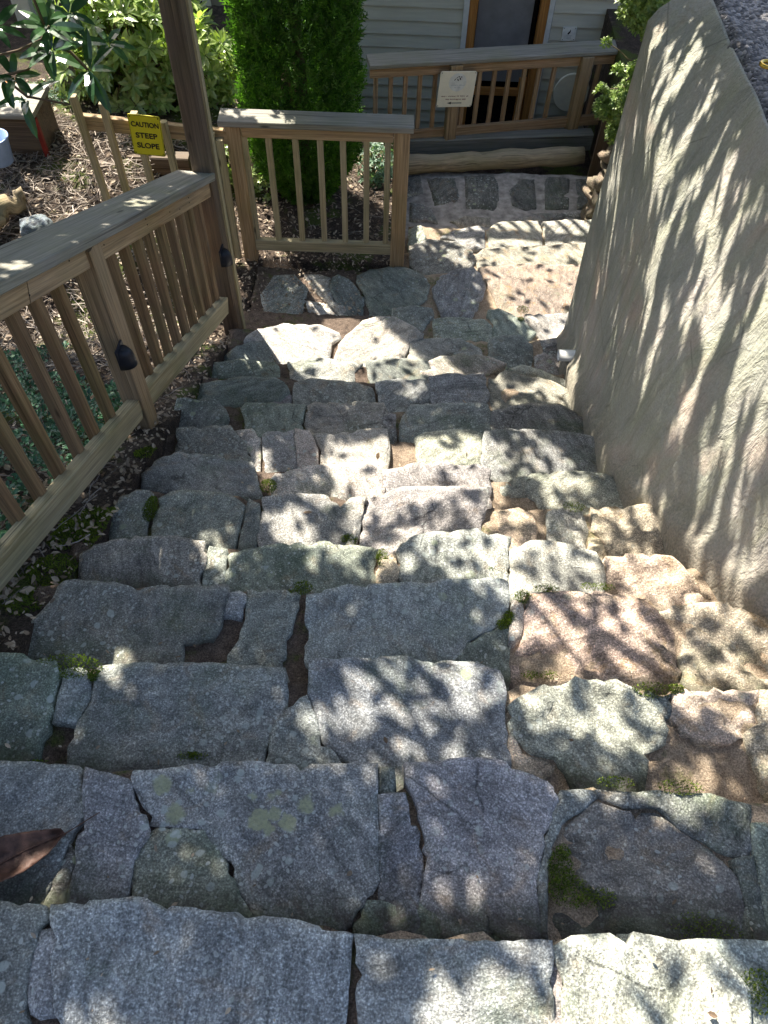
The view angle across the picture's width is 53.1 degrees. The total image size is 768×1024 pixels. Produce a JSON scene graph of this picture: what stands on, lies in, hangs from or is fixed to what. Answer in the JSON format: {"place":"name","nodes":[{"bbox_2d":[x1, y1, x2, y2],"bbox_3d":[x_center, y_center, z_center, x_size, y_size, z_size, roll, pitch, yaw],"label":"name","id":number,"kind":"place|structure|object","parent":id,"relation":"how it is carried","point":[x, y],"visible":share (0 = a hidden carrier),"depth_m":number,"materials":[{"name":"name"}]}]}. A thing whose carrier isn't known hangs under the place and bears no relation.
{"place":"outdoors","nodes":[
{"label":"outdoors","id":0,"kind":"place"},
{"bbox_2d":[0,0,590,655],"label":"ground","id":1,"kind":"structure","parent":0,"point":[18,624],"depth_m":5.23,"materials":[{"name":"soil"}]},
{"bbox_2d":[0,128,13,167],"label":"bucket","id":2,"kind":"object","parent":1,"relation":"on","point":[6,158],"visible":1,"depth_m":5.02,"materials":[{"name":"white plastic"}]},
{"bbox_2d":[11,0,36,20],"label":"white post","id":3,"kind":"object","parent":1,"relation":"on","point":[26,5],"depth_m":6.29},
{"bbox_2d":[0,83,58,156],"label":"wooden bin","id":4,"kind":"object","parent":1,"relation":"on","point":[14,125],"visible":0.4,"depth_m":5.23,"materials":[{"name":"brown wood"}]},
{"bbox_2d":[19,214,52,236],"bbox_3d":[-2.127,-1.745,4.712,0.210,0.122,0.164,2,56,0],"label":"rock","id":5,"kind":"object","parent":1,"relation":"on","point":[30,224],"visible":0.59,"depth_m":4.66,"materials":[{"name":"white stone"}]},
{"bbox_2d":[27,75,76,104],"bbox_3d":[-2.534,-3.085,5.874,0.605,0.420,0.472,2,56,0],"label":"juniper","id":6,"kind":"object","parent":1,"relation":"on","point":[50,94],"visible":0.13,"depth_m":5.73,"materials":[{"name":"green plant"}]},
{"bbox_2d":[0,340,122,538],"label":"ground cover","id":7,"kind":"object","parent":1,"relation":"on","point":[54,432],"visible":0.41,"depth_m":3.30,"materials":[{"name":"green plant"}]},
{"bbox_2d":[44,0,179,114],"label":"rhododendron","id":8,"kind":"object","parent":1,"relation":"on","point":[145,74],"visible":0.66,"depth_m":5.48,"materials":[{"name":"green plant"}]},
{"bbox_2d":[0,170,228,591],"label":"wooden fence","id":9,"kind":"object","parent":1,"relation":"on","point":[83,247],"visible":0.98,"depth_m":2.78,"materials":[{"name":"brown wood"}]},
{"bbox_2d":[114,339,137,370],"bbox_3d":[-0.963,-0.587,2.882,0.058,0.090,0.077,2,56,0],"label":"post light","id":10,"kind":"object","parent":9,"relation":"attached to","point":[125,357],"visible":1,"depth_m":2.86,"materials":[{"name":"black metal"}]},
{"bbox_2d":[85,80,209,101],"bbox_3d":[-1.893,-3.147,5.998,1.342,0.462,0.536,2,56,0],"label":"rhododendron","id":11,"kind":"object","parent":1,"relation":"on","point":[173,90],"visible":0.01,"depth_m":5.79,"materials":[{"name":"green plant"}]},
{"bbox_2d":[69,94,241,258],"bbox_3d":[-1.360,-2.084,4.850,0.908,1.068,0.085,2,56,0],"label":"picket fence","id":12,"kind":"object","parent":1,"relation":"on","point":[107,123],"visible":0.56,"depth_m":4.63,"materials":[{"name":"brown wood"}]},
{"bbox_2d":[127,113,164,156],"bbox_3d":[-1.405,-2.228,4.550,0.201,0.258,0.007,2,56,0],"label":"caution sign","id":13,"kind":"object","parent":12,"relation":"attached to","point":[146,134],"visible":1,"depth_m":4.54,"materials":[{"name":"yellow plastic"}]},
{"bbox_2d":[122,150,191,174],"bbox_3d":[-1.738,-2.490,5.470,0.719,0.137,0.101,1,56,-1],"label":"landscape timber","id":14,"kind":"object","parent":1,"relation":"on","point":[161,165],"visible":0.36,"depth_m":5.42,"materials":[{"name":"brown wood"}]},
{"bbox_2d":[136,0,218,56],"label":"rhododendron","id":15,"kind":"object","parent":1,"relation":"on","point":[197,7],"visible":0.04,"depth_m":5.97,"materials":[{"name":"green plant"}]},
{"bbox_2d":[0,101,393,634],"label":"dry twigs","id":16,"kind":"object","parent":1,"relation":"on","point":[45,202],"visible":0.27,"depth_m":5.06,"materials":[{"name":"brown wood"}]},
{"bbox_2d":[0,186,27,229],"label":"driftwood","id":17,"kind":"object","parent":16,"relation":"on","point":[16,203],"visible":1,"depth_m":4.83,"materials":[{"name":"beige wood"}]},
{"bbox_2d":[158,0,245,334],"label":"tall post","id":18,"kind":"object","parent":1,"relation":"on","point":[179,26],"visible":0.76,"depth_m":3.62,"materials":[{"name":"brown wood"}]},
{"bbox_2d":[219,244,232,266],"bbox_3d":[-0.838,-1.364,4.091,0.060,0.092,0.079,2,56,0],"label":"post light","id":19,"kind":"object","parent":18,"relation":"attached to","point":[225,257],"visible":1,"depth_m":4.07,"materials":[{"name":"black metal"}]},
{"bbox_2d":[173,8,239,109],"bbox_3d":[-1.341,-3.326,5.877,0.595,0.904,0.565,2,56,0],"label":"rhododendron","id":20,"kind":"object","parent":1,"relation":"on","point":[219,77],"visible":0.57,"depth_m":5.69,"materials":[{"name":"green plant"}]},
{"bbox_2d":[224,144,232,182],"bbox_3d":[-1.227,-2.575,5.743,0.327,0.457,0.455,2,56,0],"label":"bush","id":21,"kind":"object","parent":1,"relation":"on","point":[229,168],"visible":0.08,"depth_m":5.64,"materials":[{"name":"green plant"}]},
{"bbox_2d":[251,148,290,202],"bbox_3d":[-0.884,-2.491,5.845,0.427,0.601,0.449,37,63,21],"label":"bush","id":22,"kind":"object","parent":1,"relation":"on","point":[264,183],"visible":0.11,"depth_m":5.69,"materials":[{"name":"green plant"}]},
{"bbox_2d":[219,0,368,205],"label":"arborvitae","id":23,"kind":"object","parent":1,"relation":"on","point":[302,78],"visible":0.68,"depth_m":4.87,"materials":[{"name":"green plant"}]},
{"bbox_2d":[217,108,413,266],"bbox_3d":[-0.409,-2.028,4.966,1.152,1.055,0.156,2,56,0],"label":"short fence","id":24,"kind":"object","parent":1,"relation":"on","point":[241,126],"visible":0.99,"depth_m":4.75,"materials":[{"name":"brown wood"}]},
{"bbox_2d":[357,142,393,188],"bbox_3d":[-0.067,-2.662,5.877,0.359,0.363,0.394,23,59,14],"label":"groundcover shrub","id":25,"kind":"object","parent":1,"relation":"on","point":[374,168],"visible":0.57,"depth_m":5.81,"materials":[{"name":"green plant"}]},
{"bbox_2d":[0,219,767,1023],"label":"stone staircase","id":26,"kind":"structure","parent":1,"relation":"on","point":[304,793],"depth_m":1.85,"materials":[{"name":"stone"}]},
{"bbox_2d":[0,812,99,882],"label":"fallen leaf","id":27,"kind":"object","parent":26,"relation":"on","point":[21,852],"visible":1,"depth_m":1.49,"materials":[{"name":"brown plant"}]},
{"bbox_2d":[3,305,767,1014],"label":"moss","id":28,"kind":"object","parent":26,"relation":"on","point":[559,851],"visible":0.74,"depth_m":2.16,"materials":[{"name":"green plant"}]},
{"bbox_2d":[557,0,767,617],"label":"retaining wall","id":29,"kind":"structure","parent":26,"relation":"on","point":[663,334],"depth_m":2.70,"materials":[{"name":"paint"}]},
{"bbox_2d":[557,349,574,374],"bbox_3d":[1.032,-0.789,4.190,0.200,0.231,0.080,2,56,0],"label":"wall light","id":30,"kind":"object","parent":29,"relation":"attached to","point":[565,356],"visible":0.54,"depth_m":4.10,"materials":[{"name":"white plastic"}]},
{"bbox_2d":[0,74,767,1021],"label":"leaf litter","id":31,"kind":"object","parent":1,"relation":"on","point":[12,582],"visible":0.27,"depth_m":3.79,"materials":[{"name":"brown plant"}]},
{"bbox_2d":[211,0,621,129],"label":"house","id":32,"kind":"structure","parent":1,"relation":"on","point":[392,26],"depth_m":7.24,"materials":[{"name":"grey wood"}]},
{"bbox_2d":[200,0,210,5],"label":"flame notice","id":33,"kind":"object","parent":32,"relation":"attached to","point":[208,3],"visible":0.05,"depth_m":6.84,"materials":[{"name":"grey"}]},
{"bbox_2d":[473,0,534,120],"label":"door","id":34,"kind":"structure","parent":32,"relation":"in","point":[499,22],"depth_m":7.24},
{"bbox_2d":[561,27,576,40],"bbox_3d":[1.728,-4.468,7.181,0.133,0.126,0.008,2,56,0],"label":"door notice","id":35,"kind":"object","parent":32,"relation":"attached to","point":[568,33],"depth_m":7.18,"materials":[{"name":"white paper"}]},
{"bbox_2d":[553,73,588,110],"bbox_3d":[1.855,-4.159,7.615,0.346,0.363,0.030,2,56,0],"label":"round plaque","id":36,"kind":"object","parent":32,"relation":"attached to","point":[563,89],"visible":0.7,"depth_m":7.60,"materials":[{"name":"grey metal"}]},
{"bbox_2d":[409,128,593,153],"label":"kerb beam","id":37,"kind":"structure","parent":1,"relation":"on","point":[533,139],"depth_m":7.04,"materials":[{"name":"grey wood"}]},
{"bbox_2d":[366,40,617,140],"bbox_3d":[1.130,-3.682,6.877,2.582,0.863,0.218,-8,57,-7],"label":"deck railing","id":38,"kind":"object","parent":37,"relation":"on","point":[584,56],"visible":0.77,"depth_m":6.63,"materials":[{"name":"brown wood"}]},
{"bbox_2d":[436,71,476,106],"bbox_3d":[0.619,-3.613,6.570,0.331,0.315,0.008,-8,57,-7],"label":"sign","id":39,"kind":"object","parent":38,"relation":"attached to","point":[456,89],"visible":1,"depth_m":6.56,"materials":[{"name":"beige plastic"}]},
{"bbox_3d":[-2.292,-3.078,2.507,7.367,6.434,6.747,2,56,0],"label":"overhanging tree","id":40,"kind":"object","parent":1,"relation":"on","visible":0},
{"bbox_2d":[0,0,136,138],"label":"magnolia branch","id":41,"kind":"object","parent":40,"relation":"attached to","point":[47,22],"visible":1,"depth_m":3.81,"materials":[{"name":"green plant"}]},
{"bbox_2d":[404,172,587,252],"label":"path","id":42,"kind":"structure","parent":0,"point":[445,200],"depth_m":6.67,"materials":[{"name":"grey stone"}]},
{"bbox_2d":[408,146,584,174],"bbox_3d":[0.962,-3.155,6.896,1.708,0.177,0.173,-5,56,-5],"label":"log","id":43,"kind":"object","parent":42,"relation":"on","point":[520,158],"visible":0.95,"depth_m":6.84,"materials":[{"name":"brown wood"}]},
{"bbox_2d":[580,144,613,219],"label":"rocks","id":44,"kind":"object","parent":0,"point":[591,189],"depth_m":6.10,"materials":[{"name":"stone"}]},
{"bbox_2d":[591,0,670,145],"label":"boxwood bush","id":45,"kind":"object","parent":44,"relation":"on","point":[637,16],"visible":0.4,"depth_m":5.50,"materials":[{"name":"green plant"}]},
{"bbox_2d":[582,9,641,160],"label":"bank","id":46,"kind":"structure","parent":0,"point":[628,44],"depth_m":6.82,"materials":[{"name":"soil"}]},
{"bbox_2d":[587,94,616,177],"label":"timber wall","id":47,"kind":"structure","parent":46,"relation":"on","point":[595,168],"depth_m":6.65,"materials":[{"name":"brown wood"}]},
{"bbox_2d":[713,0,767,122],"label":"pavement","id":48,"kind":"structure","parent":0,"point":[745,22],"depth_m":2.73,"materials":[{"name":"grey gravel"}]},
{"bbox_2d":[759,59,767,69],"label":"brass ring","id":49,"kind":"object","parent":48,"relation":"on","point":[763,63],"visible":1,"depth_m":2.46,"materials":[{"name":"gold metal"}]}
]}

